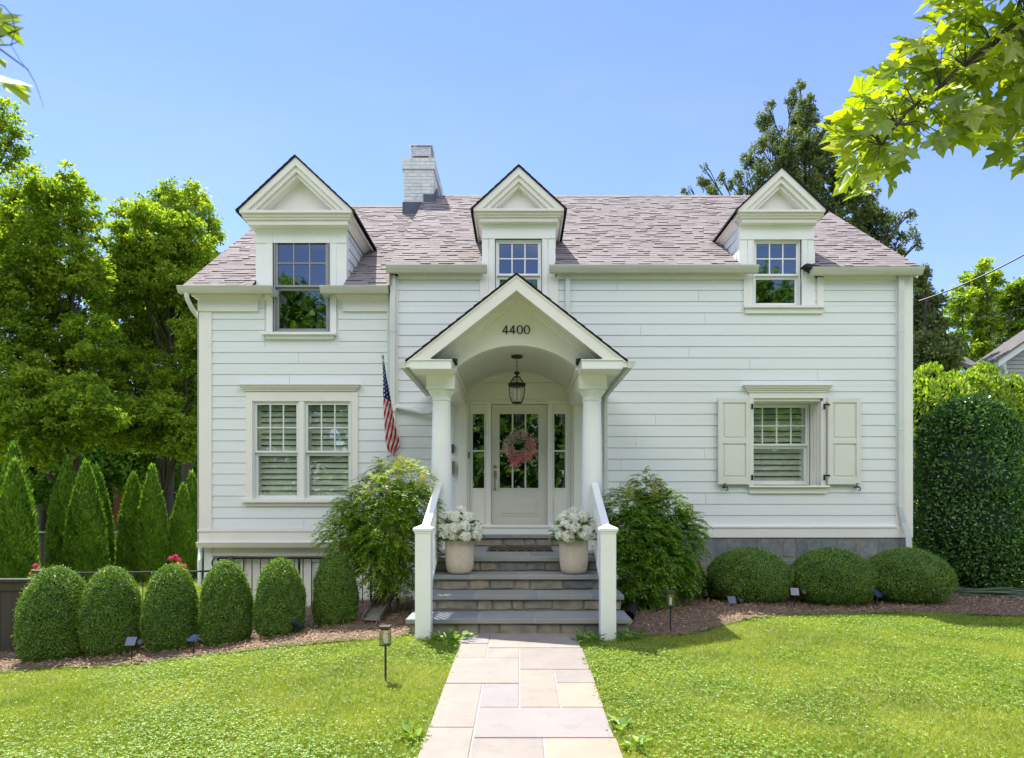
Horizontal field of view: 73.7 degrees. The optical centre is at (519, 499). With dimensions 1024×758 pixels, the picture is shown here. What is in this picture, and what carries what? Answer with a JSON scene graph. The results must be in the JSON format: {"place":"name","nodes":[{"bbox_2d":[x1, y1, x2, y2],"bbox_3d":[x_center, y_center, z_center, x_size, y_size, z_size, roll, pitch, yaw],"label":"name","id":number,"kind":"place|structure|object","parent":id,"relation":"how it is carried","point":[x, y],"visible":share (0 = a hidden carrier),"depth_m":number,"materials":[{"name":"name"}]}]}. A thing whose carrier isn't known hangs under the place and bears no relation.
{"place":"outdoors","nodes":[
{"label":"outdoors","id":0,"kind":"place"},
{"bbox_2d":[44,567,203,600],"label":"grass","id":1,"kind":"structure","parent":0,"point":[195,584],"depth_m":16.68,"materials":[{"name":"green plant"}]},
{"bbox_2d":[0,566,1023,757],"bbox_3d":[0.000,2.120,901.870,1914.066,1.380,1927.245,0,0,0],"label":"ground","id":2,"kind":"structure","parent":0,"point":[641,711],"depth_m":5.52,"materials":[{"name":"green plant"}]},
{"bbox_2d":[0,96,37,237],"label":"oak tree","id":3,"kind":"object","parent":2,"relation":"on","point":[20,153],"visible":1,"depth_m":21.05,"materials":[{"name":"green plant"}]},
{"bbox_2d":[0,454,40,577],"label":"arborvitae","id":4,"kind":"object","parent":2,"relation":"on","point":[19,546],"visible":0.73,"depth_m":14.79,"materials":[{"name":"green plant"}]},
{"bbox_2d":[0,439,41,566],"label":"arborvitae","id":5,"kind":"object","parent":2,"relation":"on","point":[13,448],"visible":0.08,"depth_m":15.95,"materials":[{"name":"green plant"}]},
{"bbox_2d":[0,4,43,107],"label":"maple sapling","id":6,"kind":"object","parent":2,"relation":"on","point":[17,88],"visible":1,"depth_m":0.92,"materials":[{"name":"green plant"}]},
{"bbox_2d":[0,391,50,509],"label":"oak tree","id":7,"kind":"object","parent":2,"relation":"on","point":[40,500],"visible":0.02,"depth_m":39.71,"materials":[{"name":"green plant"}]},
{"bbox_2d":[0,569,60,651],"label":"board fence","id":8,"kind":"object","parent":2,"relation":"on","point":[10,589],"visible":0.17,"depth_m":8.35,"materials":[{"name":"brown wood"}]},
{"bbox_2d":[26,563,44,577],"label":"rose bush","id":9,"kind":"object","parent":2,"relation":"on","point":[36,567],"visible":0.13,"depth_m":14.50,"materials":[{"name":"green plant"}]},
{"bbox_2d":[33,496,46,530],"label":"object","id":10,"kind":"structure","parent":2,"relation":"on","point":[41,515],"depth_m":44.93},
{"bbox_2d":[43,454,76,567],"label":"arborvitae","id":11,"kind":"object","parent":2,"relation":"on","point":[59,503],"visible":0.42,"depth_m":17.66,"materials":[{"name":"green plant"}]},
{"bbox_2d":[0,159,138,483],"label":"oak tree","id":12,"kind":"object","parent":2,"relation":"on","point":[52,404],"visible":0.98,"depth_m":22.41,"materials":[{"name":"green plant"}]},
{"bbox_2d":[38,531,116,565],"bbox_3d":[-13.337,1.799,22.500,9.590,1.522,0.160,0,0,0],"label":"board fence","id":13,"kind":"object","parent":2,"relation":"on","point":[42,545],"visible":0.01,"depth_m":22.50,"materials":[{"name":"brown wood"}]},
{"bbox_2d":[62,458,110,585],"bbox_3d":[-10.803,0.580,16.998,1.063,3.303,1.048,0,0,-35],"label":"arborvitae","id":14,"kind":"object","parent":2,"relation":"on","point":[85,537],"visible":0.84,"depth_m":16.73,"materials":[{"name":"green plant"}]},
{"bbox_2d":[26,420,176,517],"bbox_3d":[-23.579,-2.063,38.495,8.596,8.825,6.615,0,0,0],"label":"oak tree","id":15,"kind":"object","parent":2,"relation":"on","point":[116,469],"visible":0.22,"depth_m":37.46,"materials":[{"name":"green plant"}]},
{"bbox_2d":[92,460,116,565],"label":"arborvitae","id":16,"kind":"object","parent":2,"relation":"on","point":[104,496],"visible":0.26,"depth_m":18.48,"materials":[{"name":"green plant"}]},
{"bbox_2d":[47,483,180,530],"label":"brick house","id":17,"kind":"structure","parent":2,"relation":"on","point":[117,501],"depth_m":44.70,"materials":[{"name":"brick"}]},
{"bbox_2d":[114,470,141,578],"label":"arborvitae","id":18,"kind":"object","parent":2,"relation":"on","point":[126,526],"visible":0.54,"depth_m":17.72,"materials":[{"name":"green plant"}]},
{"bbox_2d":[67,570,208,600],"bbox_3d":[-5.941,1.681,10.750,2.307,1.126,0.036,0,0,-8],"label":"iron railing","id":19,"kind":"object","parent":2,"relation":"on","point":[142,572],"visible":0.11,"depth_m":10.74,"materials":[{"name":"metal"}]},
{"bbox_2d":[83,191,220,524],"bbox_3d":[-13.753,-5.280,26.494,8.038,15.138,5.627,0,0,45],"label":"oak tree","id":20,"kind":"object","parent":2,"relation":"on","point":[163,336],"visible":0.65,"depth_m":25.58,"materials":[{"name":"green plant"}]},
{"bbox_2d":[133,462,170,581],"bbox_3d":[-9.605,0.612,17.795,0.930,3.243,0.940,0,0,-33],"label":"arborvitae","id":21,"kind":"object","parent":2,"relation":"on","point":[151,544],"visible":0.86,"depth_m":17.55,"materials":[{"name":"green plant"}]},
{"bbox_2d":[124,389,197,504],"bbox_3d":[-20.286,-2.866,41.757,11.380,10.401,8.588,0,0,26],"label":"oak tree","id":22,"kind":"object","parent":2,"relation":"on","point":[177,478],"visible":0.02,"depth_m":39.99,"materials":[{"name":"green plant"}]},
{"bbox_2d":[108,174,228,483],"bbox_3d":[-16.793,-6.732,33.188,6.271,18.040,4.833,0,0,19],"label":"oak tree","id":23,"kind":"object","parent":2,"relation":"on","point":[195,201],"visible":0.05,"depth_m":32.91,"materials":[{"name":"green plant"}]},
{"bbox_2d":[168,554,189,574],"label":"rose bush","id":24,"kind":"object","parent":2,"relation":"on","point":[175,557],"visible":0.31,"depth_m":14.62,"materials":[{"name":"pink plant"}]},
{"bbox_2d":[168,482,197,577],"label":"arborvitae","id":25,"kind":"object","parent":2,"relation":"on","point":[182,534],"visible":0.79,"depth_m":17.99,"materials":[{"name":"green plant"}]},
{"bbox_2d":[186,469,203,575],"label":"arborvitae","id":26,"kind":"object","parent":2,"relation":"on","point":[192,483],"visible":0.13,"depth_m":18.49,"materials":[{"name":"green plant"}]},
{"bbox_2d":[379,625,391,680],"bbox_3d":[-1.126,1.306,5.713,0.092,0.510,0.092,0,0,0],"label":"path light","id":27,"kind":"object","parent":2,"relation":"on","point":[385,643],"visible":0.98,"depth_m":5.70,"materials":[{"name":"black plastic"}]},
{"bbox_2d":[395,721,426,741],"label":"weed","id":28,"kind":"object","parent":2,"relation":"on","point":[406,728],"visible":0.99,"depth_m":4.44,"materials":[{"name":"green plant"}]},
{"bbox_2d":[424,628,477,643],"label":"weed","id":29,"kind":"object","parent":2,"relation":"on","point":[457,636],"visible":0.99,"depth_m":7.09,"materials":[{"name":"green plant"}]},
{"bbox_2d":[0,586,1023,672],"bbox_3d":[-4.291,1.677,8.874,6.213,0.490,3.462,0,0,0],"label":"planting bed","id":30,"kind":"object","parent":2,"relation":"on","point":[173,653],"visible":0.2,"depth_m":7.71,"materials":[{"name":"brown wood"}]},
{"bbox_2d":[10,563,86,662],"bbox_3d":[-5.363,1.311,7.893,0.848,1.149,0.805,0,0,-27],"label":"boxwood","id":31,"kind":"object","parent":30,"relation":"on","point":[44,629],"visible":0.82,"depth_m":7.65,"materials":[{"name":"green plant"}]},
{"bbox_2d":[72,565,143,657],"bbox_3d":[-4.774,1.292,7.992,0.758,1.098,0.745,0,0,-14],"label":"boxwood","id":32,"kind":"object","parent":30,"relation":"on","point":[111,599],"visible":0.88,"depth_m":7.76,"materials":[{"name":"green plant"}]},
{"bbox_2d":[124,637,143,656],"bbox_3d":[-4.255,1.665,7.542,0.193,0.295,0.106,0,0,-6],"label":"solar spotlight","id":33,"kind":"object","parent":30,"relation":"on","point":[131,641],"visible":0.94,"depth_m":7.53,"materials":[{"name":"black plastic"}]},
{"bbox_2d":[137,562,199,652],"bbox_3d":[-4.112,1.262,8.050,0.707,1.062,0.683,0,0,-41],"label":"boxwood","id":34,"kind":"object","parent":30,"relation":"on","point":[169,609],"visible":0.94,"depth_m":7.85,"materials":[{"name":"green plant"}]},
{"bbox_2d":[186,634,202,651],"bbox_3d":[-3.604,1.634,7.572,0.193,0.258,0.112,0,0,29],"label":"solar spotlight","id":35,"kind":"object","parent":30,"relation":"on","point":[193,638],"visible":0.94,"depth_m":7.56,"materials":[{"name":"black plastic"}]},
{"bbox_2d":[193,558,255,647],"bbox_3d":[-3.494,1.212,8.094,0.695,1.071,0.634,0,0,-10],"label":"boxwood","id":36,"kind":"object","parent":30,"relation":"on","point":[226,598],"visible":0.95,"depth_m":7.92,"materials":[{"name":"green plant"}]},
{"bbox_2d":[250,557,307,638],"bbox_3d":[-2.874,1.167,8.150,0.669,1.008,0.648,0,0,-10],"label":"boxwood","id":37,"kind":"object","parent":30,"relation":"on","point":[279,604],"visible":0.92,"depth_m":7.96,"materials":[{"name":"green plant"}]},
{"bbox_2d":[211,557,371,605],"bbox_3d":[-3.411,1.414,10.200,2.404,1.126,0.040,0,0,0],"label":"iron railing","id":38,"kind":"object","parent":30,"relation":"on","point":[268,558],"visible":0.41,"depth_m":10.19,"materials":[{"name":"black metal"}]},
{"bbox_2d":[288,621,301,633],"bbox_3d":[-2.638,1.515,7.982,0.193,0.203,0.106,0,0,31],"label":"solar spotlight","id":39,"kind":"object","parent":30,"relation":"on","point":[296,625],"visible":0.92,"depth_m":7.94,"materials":[{"name":"black plastic"}]},
{"bbox_2d":[310,550,360,626],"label":"boxwood","id":40,"kind":"object","parent":30,"relation":"on","point":[335,597],"visible":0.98,"depth_m":8.22,"materials":[{"name":"green plant"}]},
{"bbox_2d":[309,455,445,612],"bbox_3d":[-1.802,0.450,8.695,1.679,2.098,1.234,0,0,-28],"label":"nandina","id":41,"kind":"object","parent":30,"relation":"on","point":[385,558],"visible":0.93,"depth_m":8.57,"materials":[{"name":"green plant"}]},
{"bbox_2d":[362,579,397,620],"bbox_3d":[-1.799,1.297,9.037,0.227,0.298,1.774,0,0,-1],"label":"splash trough","id":42,"kind":"object","parent":30,"relation":"on","point":[372,612],"visible":0.56,"depth_m":8.48,"materials":[{"name":"grey concrete"}]},
{"bbox_2d":[406,534,631,635],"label":"stone steps","id":43,"kind":"structure","parent":2,"relation":"on","point":[516,592],"depth_m":7.94,"materials":[{"name":"grey stone"}]},
{"bbox_2d":[413,483,441,639],"bbox_3d":[-1.025,0.643,8.149,0.220,1.754,2.062,0,0,0],"label":"stair railing","id":44,"kind":"object","parent":43,"relation":"attached to","point":[426,547],"visible":0.9,"depth_m":7.14,"materials":[{"name":"paint"}]},
{"bbox_2d":[445,540,473,573],"bbox_3d":[-0.755,0.703,8.540,0.366,0.430,0.366,0,0,0],"label":"flower pot","id":45,"kind":"object","parent":43,"relation":"on","point":[459,556],"visible":0.81,"depth_m":8.39,"materials":[{"name":"ceramic"}]},
{"bbox_2d":[435,506,484,541],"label":"hydrangea","id":46,"kind":"object","parent":45,"relation":"on","point":[466,529],"visible":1,"depth_m":8.36,"materials":[{"name":"white plant"}]},
{"bbox_2d":[487,546,552,551],"bbox_3d":[0.000,0.729,10.200,0.960,0.019,0.820,0,0,0],"label":"doormat","id":47,"kind":"object","parent":43,"relation":"on","point":[518,549],"visible":1,"depth_m":9.96,"materials":[{"name":"brown fabric"}]},
{"bbox_2d":[559,540,587,573],"bbox_3d":[0.672,0.703,8.540,0.366,0.430,0.366,0,0,0],"label":"flower pot","id":48,"kind":"object","parent":43,"relation":"on","point":[573,557],"visible":0.84,"depth_m":8.39,"materials":[{"name":"ceramic"}]},
{"bbox_2d":[548,506,597,542],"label":"hydrangea","id":49,"kind":"object","parent":48,"relation":"on","point":[567,526],"visible":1,"depth_m":8.37,"materials":[{"name":"white plant"}]},
{"bbox_2d":[591,483,617,640],"bbox_3d":[0.934,0.643,8.149,0.222,1.754,2.062,0,0,0],"label":"stair railing","id":50,"kind":"object","parent":43,"relation":"on","point":[604,546],"visible":0.96,"depth_m":7.14,"materials":[{"name":"paint"}]},
{"bbox_2d":[176,144,924,606],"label":"house","id":51,"kind":"structure","parent":2,"relation":"on","point":[736,370],"depth_m":11.19,"materials":[{"name":"paint"}]},
{"bbox_2d":[261,235,336,338],"bbox_3d":[-3.650,-3.551,11.330,1.231,1.765,0.200,0,0,0],"label":"window","id":52,"kind":"structure","parent":51,"relation":"in","point":[301,311],"depth_m":11.35,"materials":[{"name":"white paint"}]},
{"bbox_2d":[237,384,360,505],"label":"window","id":53,"kind":"structure","parent":51,"relation":"in","point":[274,420],"depth_m":11.34,"materials":[{"name":"paint"}]},
{"bbox_2d":[304,401,350,498],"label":"window","id":54,"kind":"structure","parent":51,"relation":"in","point":[343,428],"depth_m":11.49,"materials":[{"name":"paint"}]},
{"bbox_2d":[381,354,399,455],"bbox_3d":[-2.011,-1.456,10.778,0.245,1.526,0.804,0,0,0],"label":"flag","id":55,"kind":"object","parent":51,"relation":"attached to","point":[392,440],"visible":1,"depth_m":10.67,"materials":[{"name":"fabric"}]},
{"bbox_2d":[452,461,454,473],"bbox_3d":[-1.099,-0.529,11.133,0.082,0.205,0.082,0,0,0],"label":"mailbox","id":56,"kind":"object","parent":51,"relation":"attached to","point":[453,467],"visible":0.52,"depth_m":11.10,"materials":[{"name":"silver metal"}]},
{"bbox_2d":[508,355,525,403],"bbox_3d":[-0.045,-1.740,9.900,0.260,0.681,0.293,0,0,0],"label":"hanging lantern","id":57,"kind":"object","parent":51,"relation":"hanging from","point":[516,384],"visible":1,"depth_m":9.86,"materials":[{"name":"black metal"}]},
{"bbox_2d":[488,237,549,297],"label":"window","id":58,"kind":"structure","parent":51,"relation":"in","point":[527,258],"depth_m":11.23,"materials":[{"name":"paint"}]},
{"bbox_2d":[491,405,546,524],"bbox_3d":[-0.012,-0.523,11.227,0.921,2.096,0.136,0,0,0],"label":"door","id":59,"kind":"structure","parent":51,"relation":"in","point":[519,495],"depth_m":11.25,"materials":[{"name":"paint"}]},
{"bbox_2d":[502,428,537,470],"bbox_3d":[-0.002,-0.825,11.143,0.591,0.709,0.174,0,0,0],"label":"wreath","id":60,"kind":"object","parent":59,"relation":"attached to","point":[513,455],"visible":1,"depth_m":11.14,"materials":[{"name":"pink plant"}]},
{"bbox_2d":[743,237,824,313],"bbox_3d":[4.316,-3.713,11.220,1.313,1.321,0.220,0,0,0],"label":"window","id":61,"kind":"structure","parent":51,"relation":"in","point":[775,289],"depth_m":11.25,"materials":[{"name":"paint"}]},
{"bbox_2d":[742,384,833,492],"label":"window","id":62,"kind":"structure","parent":51,"relation":"in","point":[788,436],"depth_m":11.54,"materials":[{"name":"paint"}]},
{"bbox_2d":[919,254,1023,301],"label":"power line","id":63,"kind":"object","parent":51,"relation":"attached to","point":[973,279],"visible":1,"depth_m":14.20,"materials":[{"name":"black plastic"}]},
{"bbox_2d":[571,628,605,641],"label":"weed","id":64,"kind":"object","parent":2,"relation":"on","point":[581,634],"visible":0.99,"depth_m":7.08,"materials":[{"name":"green plant"}]},
{"bbox_2d":[607,714,632,728],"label":"weed","id":65,"kind":"object","parent":2,"relation":"on","point":[622,720],"visible":0.99,"depth_m":4.62,"materials":[{"name":"green plant"}]},
{"bbox_2d":[613,628,646,639],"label":"weed","id":66,"kind":"object","parent":2,"relation":"on","point":[633,635],"visible":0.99,"depth_m":7.17,"materials":[{"name":"green plant"}]},
{"bbox_2d":[619,735,652,751],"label":"weed","id":67,"kind":"object","parent":2,"relation":"on","point":[639,740],"visible":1,"depth_m":4.27,"materials":[{"name":"green plant"}]},
{"bbox_2d":[680,77,924,256],"bbox_3d":[9.747,-6.545,23.772,8.563,17.653,2.954,0,0,0],"label":"cypress tree","id":68,"kind":"object","parent":2,"relation":"on","point":[806,151],"visible":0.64,"depth_m":23.42,"materials":[{"name":"green plant"}]},
{"bbox_2d":[619,587,1023,635],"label":"planting bed","id":69,"kind":"object","parent":2,"relation":"on","point":[696,614],"visible":0.18,"depth_m":8.85,"materials":[{"name":"soil"}]},
{"bbox_2d":[625,599,638,618],"bbox_3d":[1.460,1.397,8.876,0.136,0.134,1.385,0,0,13],"label":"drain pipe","id":70,"kind":"object","parent":69,"relation":"on","point":[632,607],"visible":0.62,"depth_m":8.53,"materials":[{"name":"black plastic"}]},
{"bbox_2d":[591,466,713,611],"bbox_3d":[1.793,0.657,9.174,1.718,2.274,1.223,0,0,0],"label":"nandina","id":71,"kind":"object","parent":69,"relation":"on","point":[650,579],"visible":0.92,"depth_m":8.98,"materials":[{"name":"green plant"}]},
{"bbox_2d":[665,590,675,632],"bbox_3d":[1.639,1.249,7.432,0.092,0.520,0.092,0,0,0],"label":"path light","id":72,"kind":"object","parent":69,"relation":"on","point":[670,604],"visible":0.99,"depth_m":7.42,"materials":[{"name":"black plastic"}]},
{"bbox_2d":[671,562,707,600],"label":"boxwood","id":73,"kind":"object","parent":69,"relation":"on","point":[697,596],"visible":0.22,"depth_m":9.73,"materials":[{"name":"green plant"}]},
{"bbox_2d":[688,532,714,599],"bbox_3d":[2.765,0.929,10.300,0.283,1.019,0.920,0,0,0],"label":"garden rake","id":74,"kind":"object","parent":69,"relation":"on","point":[706,597],"visible":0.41,"depth_m":9.88,"materials":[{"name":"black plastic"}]},
{"bbox_2d":[727,596,742,605],"bbox_3d":[2.863,1.374,9.094,0.193,0.179,0.106,0,0,-9],"label":"solar spotlight","id":75,"kind":"object","parent":69,"relation":"on","point":[731,600],"visible":0.94,"depth_m":9.08,"materials":[{"name":"black plastic"}]},
{"bbox_2d":[706,546,794,603],"bbox_3d":[3.280,1.072,9.752,1.309,0.840,1.166,0,0,0],"label":"boxwood","id":76,"kind":"object","parent":69,"relation":"on","point":[752,574],"visible":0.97,"depth_m":9.38,"materials":[{"name":"green plant"}]},
{"bbox_2d":[790,588,805,605],"bbox_3d":[3.760,1.346,9.234,0.193,0.312,0.106,0,0,6],"label":"solar spotlight","id":77,"kind":"object","parent":69,"relation":"on","point":[794,592],"visible":0.96,"depth_m":9.23,"materials":[{"name":"black plastic"}]},
{"bbox_2d":[788,545,880,606],"bbox_3d":[4.453,1.086,9.752,1.314,0.883,1.187,0,0,0],"label":"boxwood","id":78,"kind":"object","parent":69,"relation":"on","point":[829,576],"visible":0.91,"depth_m":9.37,"materials":[{"name":"green plant"}]},
{"bbox_2d":[873,590,885,606],"bbox_3d":[4.853,1.357,9.213,0.193,0.287,0.106,0,0,-34],"label":"solar spotlight","id":79,"kind":"object","parent":69,"relation":"on","point":[877,593],"visible":0.94,"depth_m":9.19,"materials":[{"name":"black plastic"}]},
{"bbox_2d":[866,545,959,604],"bbox_3d":[5.531,1.069,9.749,1.323,0.838,1.217,0,0,0],"label":"boxwood","id":80,"kind":"object","parent":69,"relation":"on","point":[911,575],"visible":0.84,"depth_m":9.36,"materials":[{"name":"green plant"}]},
{"bbox_2d":[912,392,1023,587],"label":"holly bush","id":81,"kind":"object","parent":69,"relation":"on","point":[970,501],"visible":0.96,"depth_m":11.36,"materials":[{"name":"green plant"}]},
{"bbox_2d":[952,587,1023,596],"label":"garden hose","id":82,"kind":"object","parent":69,"relation":"on","point":[995,591],"visible":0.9,"depth_m":10.18,"materials":[{"name":"green rubber"}]},
{"bbox_2d":[816,0,1023,200],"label":"maple tree","id":83,"kind":"object","parent":2,"relation":"on","point":[985,64],"visible":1,"depth_m":2.79,"materials":[{"name":"green plant"}]},
{"bbox_2d":[913,262,968,547],"bbox_3d":[12.566,-2.446,20.985,2.143,9.517,2.764,0,0,27],"label":"cypress tree","id":84,"kind":"object","parent":2,"relation":"on","point":[945,351],"visible":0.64,"depth_m":20.43,"materials":[{"name":"green plant"}]},
{"bbox_2d":[912,360,1023,548],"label":"hedge","id":85,"kind":"object","parent":2,"relation":"on","point":[937,382],"visible":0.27,"depth_m":15.26,"materials":[{"name":"green plant"}]},
{"bbox_2d":[940,257,1023,361],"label":"oak tree","id":86,"kind":"object","parent":2,"relation":"on","point":[984,333],"visible":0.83,"depth_m":25.80,"materials":[{"name":"green plant"}]},
{"bbox_2d":[0,0,1023,383],"label":"sky","id":87,"kind":"structure","parent":0,"point":[589,97],"materials":[{"name":"blue"}]},
{"bbox_2d":[418,633,622,757],"bbox_3d":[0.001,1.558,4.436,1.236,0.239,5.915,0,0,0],"label":"path","id":88,"kind":"structure","parent":0,"point":[574,725],"depth_m":5.04,"materials":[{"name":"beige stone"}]},
{"bbox_2d":[917,330,1023,500],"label":"neighbour house","id":89,"kind":"structure","parent":0,"point":[1007,357],"depth_m":20.98,"materials":[{"name":"grey"}]}
]}

